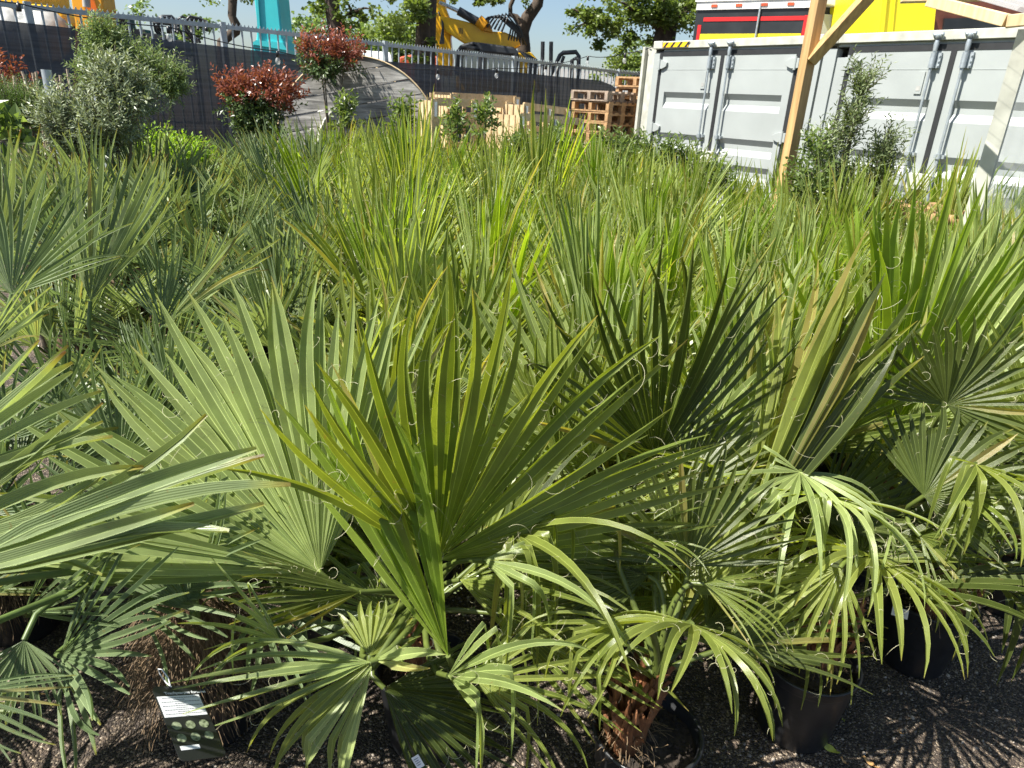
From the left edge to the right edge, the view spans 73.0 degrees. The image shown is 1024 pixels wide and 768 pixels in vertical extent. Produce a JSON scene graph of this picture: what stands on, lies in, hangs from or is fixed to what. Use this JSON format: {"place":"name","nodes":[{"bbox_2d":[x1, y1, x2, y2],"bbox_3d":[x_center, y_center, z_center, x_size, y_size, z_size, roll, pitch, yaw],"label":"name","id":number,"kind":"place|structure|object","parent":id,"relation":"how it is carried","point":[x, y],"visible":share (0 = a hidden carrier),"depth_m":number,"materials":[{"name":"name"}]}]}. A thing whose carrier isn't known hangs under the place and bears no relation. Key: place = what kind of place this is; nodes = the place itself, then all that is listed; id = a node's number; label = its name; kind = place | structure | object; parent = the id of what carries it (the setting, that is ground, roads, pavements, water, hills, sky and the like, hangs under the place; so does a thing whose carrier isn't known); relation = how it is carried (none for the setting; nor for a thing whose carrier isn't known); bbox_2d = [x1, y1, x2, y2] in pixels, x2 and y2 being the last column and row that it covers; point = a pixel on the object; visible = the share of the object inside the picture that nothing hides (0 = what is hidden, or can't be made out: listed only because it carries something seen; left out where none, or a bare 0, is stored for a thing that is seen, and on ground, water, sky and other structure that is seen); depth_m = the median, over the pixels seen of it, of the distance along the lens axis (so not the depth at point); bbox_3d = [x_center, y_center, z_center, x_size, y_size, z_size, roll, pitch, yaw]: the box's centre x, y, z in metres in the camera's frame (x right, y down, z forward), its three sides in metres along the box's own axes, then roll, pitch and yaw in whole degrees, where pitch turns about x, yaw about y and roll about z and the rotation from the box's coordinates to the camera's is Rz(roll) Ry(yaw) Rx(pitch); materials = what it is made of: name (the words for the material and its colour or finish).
{"place":"outdoors","nodes":[
{"label":"outdoors","id":0,"kind":"place"},
{"bbox_2d":[69,0,695,71],"label":"sky","id":1,"kind":"structure","parent":0,"point":[548,25],"materials":[{"name":"blue"}]},
{"bbox_2d":[0,262,1023,767],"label":"ground","id":2,"kind":"structure","parent":0,"point":[924,708],"depth_m":2.13,"materials":[{"name":"soil"}]},
{"bbox_2d":[0,100,47,357],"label":"citrus shrub","id":3,"kind":"object","parent":2,"relation":"on","point":[12,117],"visible":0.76,"depth_m":3.25,"materials":[{"name":"green plant"}]},
{"bbox_2d":[0,67,53,300],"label":"feathery shrub","id":4,"kind":"object","parent":2,"relation":"on","point":[13,95],"visible":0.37,"depth_m":4.87,"materials":[{"name":"green plant"}]},
{"bbox_2d":[0,0,75,27],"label":"wheel loader","id":5,"kind":"object","parent":2,"relation":"on","point":[8,15],"visible":0.21,"depth_m":11.57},
{"bbox_2d":[0,123,151,647],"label":"windmill palm","id":6,"kind":"object","parent":2,"relation":"on","point":[12,631],"visible":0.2,"depth_m":2.04,"materials":[{"name":"plant"}]},
{"bbox_2d":[0,150,187,389],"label":"windmill palm","id":7,"kind":"object","parent":2,"relation":"on","point":[42,219],"visible":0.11,"depth_m":3.67,"materials":[{"name":"plant"}]},
{"bbox_2d":[20,39,174,274],"bbox_3d":[-2.658,-1.207,4.577,0.862,1.964,0.633,3,22,0],"label":"olive shrub","id":8,"kind":"object","parent":2,"relation":"on","point":[113,87],"visible":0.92,"depth_m":4.27,"materials":[{"name":"green plant"}]},
{"bbox_2d":[0,245,206,469],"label":"windmill palm","id":9,"kind":"object","parent":2,"relation":"on","point":[38,327],"visible":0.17,"depth_m":3.04,"materials":[{"name":"plant"}]},
{"bbox_2d":[3,123,224,332],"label":"windmill palm","id":10,"kind":"object","parent":2,"relation":"on","point":[66,159],"visible":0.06,"depth_m":4.08,"materials":[{"name":"plant"}]},
{"bbox_2d":[0,173,240,415],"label":"windmill palm","id":11,"kind":"object","parent":2,"relation":"on","point":[163,228],"visible":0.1,"depth_m":3.50,"materials":[{"name":"plant"}]},
{"bbox_2d":[0,296,247,460],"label":"windmill palm","id":12,"kind":"object","parent":2,"relation":"on","point":[137,344],"visible":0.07,"depth_m":2.74,"materials":[{"name":"plant"}]},
{"bbox_2d":[61,5,197,133],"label":"olive tree","id":13,"kind":"object","parent":2,"relation":"on","point":[172,83],"visible":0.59,"depth_m":5.96,"materials":[{"name":"green plant"}]},
{"bbox_2d":[25,115,249,288],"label":"windmill palm","id":14,"kind":"object","parent":2,"relation":"on","point":[139,148],"visible":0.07,"depth_m":4.65,"materials":[{"name":"plant"}]},
{"bbox_2d":[0,147,279,470],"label":"windmill palm","id":15,"kind":"object","parent":2,"relation":"on","point":[122,240],"visible":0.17,"depth_m":2.12,"materials":[{"name":"plant"}]},
{"bbox_2d":[31,148,262,364],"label":"windmill palm","id":16,"kind":"object","parent":2,"relation":"on","point":[164,174],"visible":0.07,"depth_m":4.00,"materials":[{"name":"plant"}]},
{"bbox_2d":[115,15,207,42],"bbox_3d":[-6.083,-6.086,12.018,1.929,0.666,0.974,3,22,0],"label":"hose pile","id":17,"kind":"object","parent":2,"relation":"on","point":[157,30],"visible":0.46,"depth_m":11.73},
{"bbox_2d":[132,120,218,166],"bbox_3d":[-2.650,-1.332,5.549,0.683,1.457,0.502,3,22,0],"label":"lime green shrub","id":18,"kind":"object","parent":2,"relation":"on","point":[194,145],"visible":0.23,"depth_m":5.31,"materials":[{"name":"green plant"}]},
{"bbox_2d":[44,212,307,415],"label":"windmill palm","id":19,"kind":"object","parent":2,"relation":"on","point":[150,261],"visible":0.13,"depth_m":3.15,"materials":[{"name":"plant"}]},
{"bbox_2d":[102,135,267,331],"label":"windmill palm","id":20,"kind":"object","parent":2,"relation":"on","point":[194,187],"visible":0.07,"depth_m":4.63,"materials":[{"name":"plant"}]},
{"bbox_2d":[0,340,390,767],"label":"windmill palm","id":21,"kind":"object","parent":2,"relation":"on","point":[37,538],"visible":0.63,"depth_m":1.39,"materials":[{"name":"plant"}]},
{"bbox_2d":[64,163,331,376],"bbox_3d":[-1.634,-0.521,3.882,1.245,1.362,1.376,-4,20,-15],"label":"windmill palm","id":22,"kind":"object","parent":2,"relation":"on","point":[189,233],"visible":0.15,"depth_m":3.71,"materials":[{"name":"plant"}]},
{"bbox_2d":[139,159,333,365],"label":"windmill palm","id":23,"kind":"object","parent":2,"relation":"on","point":[218,202],"visible":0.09,"depth_m":4.24,"materials":[{"name":"plant"}]},
{"bbox_2d":[130,231,380,392],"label":"windmill palm","id":24,"kind":"object","parent":2,"relation":"on","point":[260,296],"visible":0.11,"depth_m":2.97,"materials":[{"name":"plant"}]},
{"bbox_2d":[209,59,310,145],"bbox_3d":[-2.577,-2.340,7.301,1.005,1.998,0.779,3,22,0],"label":"photinia","id":25,"kind":"object","parent":2,"relation":"on","point":[251,100],"visible":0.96,"depth_m":6.96,"materials":[{"name":"plant"}]},
{"bbox_2d":[169,125,351,335],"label":"windmill palm","id":26,"kind":"object","parent":2,"relation":"on","point":[257,159],"visible":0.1,"depth_m":4.63,"materials":[{"name":"plant"}]},
{"bbox_2d":[162,193,370,373],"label":"windmill palm","id":27,"kind":"object","parent":2,"relation":"on","point":[272,231],"visible":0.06,"depth_m":3.36,"materials":[{"name":"plant"}]},
{"bbox_2d":[251,0,297,54],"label":"crane arm","id":28,"kind":"object","parent":2,"relation":"on","point":[273,14],"visible":0.42,"depth_m":13.52},
{"bbox_2d":[215,161,405,371],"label":"windmill palm","id":29,"kind":"object","parent":2,"relation":"on","point":[310,218],"visible":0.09,"depth_m":3.97,"materials":[{"name":"plant"}]},
{"bbox_2d":[255,115,370,181],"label":"windmill palm","id":30,"kind":"object","parent":2,"relation":"on","point":[316,148],"visible":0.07,"depth_m":5.72,"materials":[{"name":"plant"}]},
{"bbox_2d":[0,0,639,91],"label":"metal fence","id":31,"kind":"object","parent":2,"relation":"on","point":[221,26],"visible":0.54,"depth_m":8.67,"materials":[{"name":"metal"}]},
{"bbox_2d":[0,20,629,250],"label":"shade cloth","id":32,"kind":"object","parent":31,"relation":"attached to","point":[45,47],"visible":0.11,"depth_m":8.35,"materials":[{"name":"fabric"}]},
{"bbox_2d":[291,18,367,143],"bbox_3d":[-2.113,-2.943,8.196,0.888,2.476,0.662,3,22,0],"label":"photinia","id":33,"kind":"object","parent":2,"relation":"on","point":[321,63],"visible":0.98,"depth_m":7.82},
{"bbox_2d":[251,121,437,332],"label":"fan palm","id":34,"kind":"object","parent":2,"relation":"on","point":[289,160],"visible":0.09,"depth_m":4.32,"materials":[{"name":"plant"}]},
{"bbox_2d":[325,87,366,144],"bbox_3d":[-1.800,-2.269,7.527,0.391,1.767,0.405,-11,26,-31],"label":"citrus shrub","id":35,"kind":"object","parent":2,"relation":"on","point":[346,109],"visible":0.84,"depth_m":7.24,"materials":[{"name":"green plant"}]},
{"bbox_2d":[301,0,396,47],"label":"tree","id":36,"kind":"object","parent":2,"relation":"on","point":[335,17],"visible":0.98,"depth_m":15.90,"materials":[{"name":"green plant"}]},
{"bbox_2d":[277,56,441,166],"bbox_3d":[-2.054,-3.128,8.950,2.272,2.011,1.135,0,22,-6],"label":"cable drum","id":37,"kind":"object","parent":2,"relation":"on","point":[368,90],"visible":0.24,"depth_m":8.33,"materials":[{"name":"grey wood"}]},
{"bbox_2d":[0,253,735,767],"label":"fan palm","id":38,"kind":"object","parent":2,"relation":"on","point":[396,475],"visible":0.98,"depth_m":1.55,"materials":[{"name":"plant"}]},
{"bbox_2d":[153,668,224,761],"bbox_3d":[-0.618,0.627,1.323,0.090,0.074,0.220,-15,28,-37],"label":"plant tag","id":39,"kind":"object","parent":38,"relation":"attached to","point":[194,736],"visible":1,"depth_m":1.30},
{"bbox_2d":[290,134,457,339],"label":"fan palm","id":40,"kind":"object","parent":2,"relation":"on","point":[380,214],"visible":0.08,"depth_m":3.51,"materials":[{"name":"plant"}]},
{"bbox_2d":[312,117,460,321],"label":"fan palm","id":41,"kind":"object","parent":2,"relation":"on","point":[393,177],"visible":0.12,"depth_m":4.02,"materials":[{"name":"plant"}]},
{"bbox_2d":[265,138,511,401],"bbox_3d":[-0.556,-0.342,3.276,1.206,1.597,1.328,14,25,24],"label":"fan palm","id":42,"kind":"object","parent":2,"relation":"on","point":[415,241],"visible":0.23,"depth_m":2.98,"materials":[{"name":"plant"}]},
{"bbox_2d":[345,3,435,61],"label":"bushy tree","id":43,"kind":"object","parent":2,"relation":"on","point":[384,30],"visible":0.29,"depth_m":26.45,"materials":[{"name":"green plant"}]},
{"bbox_2d":[250,218,572,593],"bbox_3d":[-0.367,0.149,2.395,1.296,1.372,1.187,3,22,0],"label":"fan palm","id":44,"kind":"object","parent":2,"relation":"on","point":[442,322],"visible":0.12,"depth_m":2.41,"materials":[{"name":"plant"}]},
{"bbox_2d":[312,88,517,254],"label":"fan palm","id":45,"kind":"object","parent":2,"relation":"on","point":[403,152],"visible":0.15,"depth_m":4.50,"materials":[{"name":"plant"}]},
{"bbox_2d":[355,92,489,202],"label":"fan palm","id":46,"kind":"object","parent":2,"relation":"on","point":[435,152],"visible":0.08,"depth_m":5.72,"materials":[{"name":"plant"}]},
{"bbox_2d":[376,0,497,64],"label":"tree","id":47,"kind":"object","parent":2,"relation":"on","point":[422,16],"visible":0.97,"depth_m":15.41,"materials":[{"name":"green plant"}]},
{"bbox_2d":[339,212,577,469],"bbox_3d":[-0.050,-0.027,2.864,1.224,1.381,1.070,-10,26,-29],"label":"fan palm","id":48,"kind":"object","parent":2,"relation":"on","point":[516,306],"visible":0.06,"depth_m":2.73,"materials":[{"name":"plant"}]},
{"bbox_2d":[352,171,569,344],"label":"fan palm","id":49,"kind":"object","parent":2,"relation":"on","point":[494,230],"visible":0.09,"depth_m":3.16,"materials":[{"name":"plant"}]},
{"bbox_2d":[409,97,512,157],"bbox_3d":[-0.662,-2.765,8.836,1.128,1.639,0.656,-12,27,-32],"label":"lattice crate","id":50,"kind":"object","parent":2,"relation":"on","point":[436,102],"visible":0.24,"depth_m":8.29,"materials":[{"name":"brown wood"}]},
{"bbox_2d":[457,91,503,159],"bbox_3d":[-0.365,-2.247,7.607,0.480,1.805,0.359,-12,27,-32],"label":"citrus shrub","id":51,"kind":"object","parent":2,"relation":"on","point":[485,113],"visible":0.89,"depth_m":7.36,"materials":[{"name":"green plant"}]},
{"bbox_2d":[421,146,546,284],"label":"fan palm","id":52,"kind":"object","parent":2,"relation":"on","point":[508,183],"visible":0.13,"depth_m":4.38,"materials":[{"name":"plant"}]},
{"bbox_2d":[436,0,538,74],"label":"excavator","id":53,"kind":"object","parent":2,"relation":"on","point":[474,33],"visible":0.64,"depth_m":17.12,"materials":[{"name":"yellow metal"}]},
{"bbox_2d":[425,162,563,295],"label":"fan palm","id":54,"kind":"object","parent":2,"relation":"on","point":[506,219],"visible":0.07,"depth_m":3.76,"materials":[{"name":"plant"}]},
{"bbox_2d":[427,120,584,224],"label":"fan palm","id":55,"kind":"object","parent":2,"relation":"on","point":[493,158],"visible":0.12,"depth_m":4.93,"materials":[{"name":"plant"}]},
{"bbox_2d":[484,0,543,52],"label":"tree","id":56,"kind":"object","parent":2,"relation":"on","point":[524,21],"visible":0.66,"depth_m":19.42,"materials":[{"name":"brown plant"}]},
{"bbox_2d":[444,79,613,274],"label":"fan palm","id":57,"kind":"object","parent":2,"relation":"on","point":[537,178],"visible":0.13,"depth_m":5.00,"materials":[{"name":"plant"}]},
{"bbox_2d":[479,111,583,162],"bbox_3d":[0.256,-2.716,8.996,0.656,1.516,1.357,19,27,35],"label":"lattice crate","id":58,"kind":"object","parent":2,"relation":"on","point":[513,121],"visible":0.17,"depth_m":8.36,"materials":[{"name":"brown wood"}]},
{"bbox_2d":[501,164,615,288],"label":"fan palm","id":59,"kind":"object","parent":2,"relation":"on","point":[541,224],"visible":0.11,"depth_m":4.14,"materials":[{"name":"plant"}]},
{"bbox_2d":[508,175,680,326],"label":"fan palm","id":60,"kind":"object","parent":2,"relation":"on","point":[574,216],"visible":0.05,"depth_m":3.65,"materials":[{"name":"plant"}]},
{"bbox_2d":[530,121,669,218],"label":"fan palm","id":61,"kind":"object","parent":2,"relation":"on","point":[595,157],"visible":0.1,"depth_m":5.29,"materials":[{"name":"plant"}]},
{"bbox_2d":[497,185,708,487],"bbox_3d":[0.311,-0.002,2.704,1.303,1.485,1.255,0,22,-3],"label":"fan palm","id":62,"kind":"object","parent":2,"relation":"on","point":[608,265],"visible":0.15,"depth_m":2.57,"materials":[{"name":"plant"}]},
{"bbox_2d":[408,251,815,625],"bbox_3d":[0.381,0.220,2.387,1.283,1.318,1.028,13,24,22],"label":"fan palm","id":63,"kind":"object","parent":2,"relation":"on","point":[539,351],"visible":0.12,"depth_m":2.24,"materials":[{"name":"plant"}]},
{"bbox_2d":[507,177,717,370],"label":"fan palm","id":64,"kind":"object","parent":2,"relation":"on","point":[605,238],"visible":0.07,"depth_m":3.04,"materials":[{"name":"plant"}]},
{"bbox_2d":[587,34,652,85],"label":"bushy tree","id":65,"kind":"object","parent":2,"relation":"on","point":[630,62],"visible":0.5,"depth_m":36.09,"materials":[{"name":"green plant"}]},
{"bbox_2d":[550,134,692,245],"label":"fan palm","id":66,"kind":"object","parent":2,"relation":"on","point":[625,171],"visible":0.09,"depth_m":4.72,"materials":[{"name":"plant"}]},
{"bbox_2d":[562,0,696,52],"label":"tree","id":67,"kind":"object","parent":2,"relation":"on","point":[665,20],"visible":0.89,"depth_m":17.14,"materials":[{"name":"green plant"}]},
{"bbox_2d":[576,173,750,318],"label":"fan palm","id":68,"kind":"object","parent":2,"relation":"on","point":[690,211],"visible":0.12,"depth_m":3.87,"materials":[{"name":"plant"}]},
{"bbox_2d":[584,139,749,260],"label":"fan palm","id":69,"kind":"object","parent":2,"relation":"on","point":[623,209],"visible":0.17,"depth_m":4.22,"materials":[{"name":"plant"}]},
{"bbox_2d":[619,205,756,454],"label":"fan palm","id":70,"kind":"object","parent":2,"relation":"on","point":[674,253],"visible":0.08,"depth_m":3.28,"materials":[{"name":"plant"}]},
{"bbox_2d":[631,139,774,331],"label":"fan palm","id":71,"kind":"object","parent":2,"relation":"on","point":[696,169],"visible":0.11,"depth_m":4.54,"materials":[{"name":"plant"}]},
{"bbox_2d":[520,232,886,767],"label":"fan palm","id":72,"kind":"object","parent":2,"relation":"on","point":[670,734],"visible":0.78,"depth_m":1.74,"materials":[{"name":"plant"}]},
{"bbox_2d":[652,181,791,291],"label":"fan palm","id":73,"kind":"object","parent":2,"relation":"on","point":[750,229],"visible":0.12,"depth_m":3.90,"materials":[{"name":"plant"}]},
{"bbox_2d":[622,191,823,507],"bbox_3d":[0.794,-0.036,2.861,1.230,1.482,1.112,18,27,33],"label":"fan palm","id":74,"kind":"object","parent":2,"relation":"on","point":[705,301],"visible":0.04,"depth_m":2.77,"materials":[{"name":"plant"}]},
{"bbox_2d":[634,34,836,205],"bbox_3d":[5.011,-3.748,10.955,6.139,2.597,2.860,-13,27,-34],"label":"shipping container","id":75,"kind":"object","parent":2,"relation":"on","point":[731,95],"visible":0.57,"depth_m":8.90,"materials":[{"name":"metal"}]},
{"bbox_2d":[649,41,720,177],"bbox_3d":[2.343,-3.368,9.570,0.139,2.449,1.219,-13,27,-34],"label":"door","id":76,"kind":"structure","parent":75,"relation":"in","point":[687,87],"depth_m":9.39,"materials":[{"name":"paint"}]},
{"bbox_2d":[708,40,799,205],"bbox_3d":[2.963,-3.018,8.794,0.139,2.449,1.095,-13,27,-34],"label":"door","id":77,"kind":"structure","parent":75,"relation":"in","point":[754,91],"depth_m":8.65,"materials":[{"name":"paint"}]},
{"bbox_2d":[693,0,810,39],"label":"truck trailer","id":78,"kind":"object","parent":2,"relation":"on","point":[724,19],"visible":0.02,"depth_m":13.17,"materials":[{"name":"red paint"}]},
{"bbox_2d":[577,210,953,620],"bbox_3d":[0.742,0.158,2.398,1.289,1.468,1.138,-15,29,-37],"label":"fan palm","id":79,"kind":"object","parent":2,"relation":"on","point":[865,423],"visible":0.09,"depth_m":2.17,"materials":[{"name":"plant"}]},
{"bbox_2d":[682,186,871,314],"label":"fan palm","id":80,"kind":"object","parent":2,"relation":"on","point":[772,253],"visible":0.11,"depth_m":3.45,"materials":[{"name":"plant"}]},
{"bbox_2d":[687,201,873,470],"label":"fan palm","id":81,"kind":"object","parent":2,"relation":"on","point":[806,238],"visible":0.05,"depth_m":3.12,"materials":[{"name":"plant"}]},
{"bbox_2d":[730,159,871,270],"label":"fan palm","id":82,"kind":"object","parent":2,"relation":"on","point":[785,193],"visible":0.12,"depth_m":4.18,"materials":[{"name":"plant"}]},
{"bbox_2d":[774,120,848,209],"bbox_3d":[2.051,-0.985,4.968,0.447,1.710,0.407,15,25,27],"label":"citrus shrub","id":83,"kind":"object","parent":2,"relation":"on","point":[813,146],"visible":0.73,"depth_m":4.72,"materials":[{"name":"green plant"}]},
{"bbox_2d":[744,196,884,309],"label":"fan palm","id":84,"kind":"object","parent":2,"relation":"on","point":[822,249],"visible":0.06,"depth_m":3.74,"materials":[{"name":"plant"}]},
{"bbox_2d":[750,143,917,273],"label":"fan palm","id":85,"kind":"object","parent":2,"relation":"on","point":[836,201],"visible":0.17,"depth_m":4.48,"materials":[{"name":"plant"}]},
{"bbox_2d":[661,232,1023,753],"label":"fan palm","id":86,"kind":"object","parent":2,"relation":"on","point":[833,393],"visible":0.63,"depth_m":1.85,"materials":[{"name":"plant"}]},
{"bbox_2d":[794,44,916,214],"bbox_3d":[2.409,-1.266,5.057,0.897,2.201,0.454,3,22,0],"label":"olive shrub","id":87,"kind":"object","parent":2,"relation":"on","point":[860,86],"visible":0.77,"depth_m":4.81,"materials":[{"name":"green plant"}]},
{"bbox_2d":[775,198,943,476],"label":"fan palm","id":88,"kind":"object","parent":2,"relation":"on","point":[856,235],"visible":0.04,"depth_m":3.31,"materials":[{"name":"plant"}]},
{"bbox_2d":[742,156,1023,583],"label":"fan palm","id":89,"kind":"object","parent":2,"relation":"on","point":[947,306],"visible":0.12,"depth_m":2.32,"materials":[{"name":"plant"}]},
{"bbox_2d":[830,0,935,33],"bbox_3d":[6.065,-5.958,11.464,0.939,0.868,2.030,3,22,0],"label":"yellow container","id":90,"kind":"object","parent":2,"relation":"on","point":[877,16],"visible":0.41,"depth_m":10.59,"materials":[{"name":"metal"}]},
{"bbox_2d":[818,147,949,277],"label":"fan palm","id":91,"kind":"object","parent":2,"relation":"on","point":[884,188],"visible":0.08,"depth_m":4.77,"materials":[{"name":"plant"}]},
{"bbox_2d":[765,0,1023,248],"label":"pergola","id":92,"kind":"object","parent":2,"relation":"on","point":[815,49],"visible":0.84,"depth_m":4.91,"materials":[{"name":"brown wood"}]},
{"bbox_2d":[802,27,1023,205],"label":"shipping container","id":93,"kind":"object","parent":2,"relation":"on","point":[941,89],"visible":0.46,"depth_m":7.00,"materials":[{"name":"metal"}]},
{"bbox_2d":[832,32,950,201],"bbox_3d":[3.978,-2.442,7.524,0.139,2.449,1.235,-13,27,-34],"label":"door","id":94,"kind":"structure","parent":93,"relation":"in","point":[913,86],"depth_m":7.22,"materials":[{"name":"paint"}]},
{"bbox_2d":[918,31,1023,205],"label":"door","id":95,"kind":"structure","parent":93,"relation":"in","point":[977,76],"depth_m":6.71,"materials":[{"name":"paint"}]},
{"bbox_2d":[843,314,1023,684],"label":"fan palm","id":96,"kind":"object","parent":2,"relation":"on","point":[961,496],"visible":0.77,"depth_m":1.82,"materials":[{"name":"plant"}]},
{"bbox_2d":[871,173,1023,462],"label":"fan palm","id":97,"kind":"object","parent":2,"relation":"on","point":[1019,278],"visible":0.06,"depth_m":2.99,"materials":[{"name":"plant"}]},
{"bbox_2d":[890,129,1023,236],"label":"fan palm","id":98,"kind":"object","parent":2,"relation":"on","point":[967,180],"visible":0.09,"depth_m":5.00,"materials":[{"name":"plant"}]},
{"bbox_2d":[901,315,1023,619],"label":"fan palm","id":99,"kind":"object","parent":2,"relation":"on","point":[998,595],"visible":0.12,"depth_m":2.29,"materials":[{"name":"plant"}]},
{"bbox_2d":[934,0,1023,29],"bbox_3d":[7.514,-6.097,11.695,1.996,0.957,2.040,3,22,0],"label":"truck","id":100,"kind":"object","parent":2,"relation":"on","point":[946,21],"visible":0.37,"depth_m":10.78,"materials":[{"name":"red paint"}]},
{"bbox_2d":[963,29,1023,223],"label":"post","id":101,"kind":"object","parent":2,"relation":"on","point":[1004,109],"visible":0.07,"depth_m":4.20,"materials":[{"name":"white"}]},
{"bbox_2d":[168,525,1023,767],"bbox_3d":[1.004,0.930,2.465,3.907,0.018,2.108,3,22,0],"label":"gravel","id":102,"kind":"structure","parent":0,"point":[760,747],"depth_m":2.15,"materials":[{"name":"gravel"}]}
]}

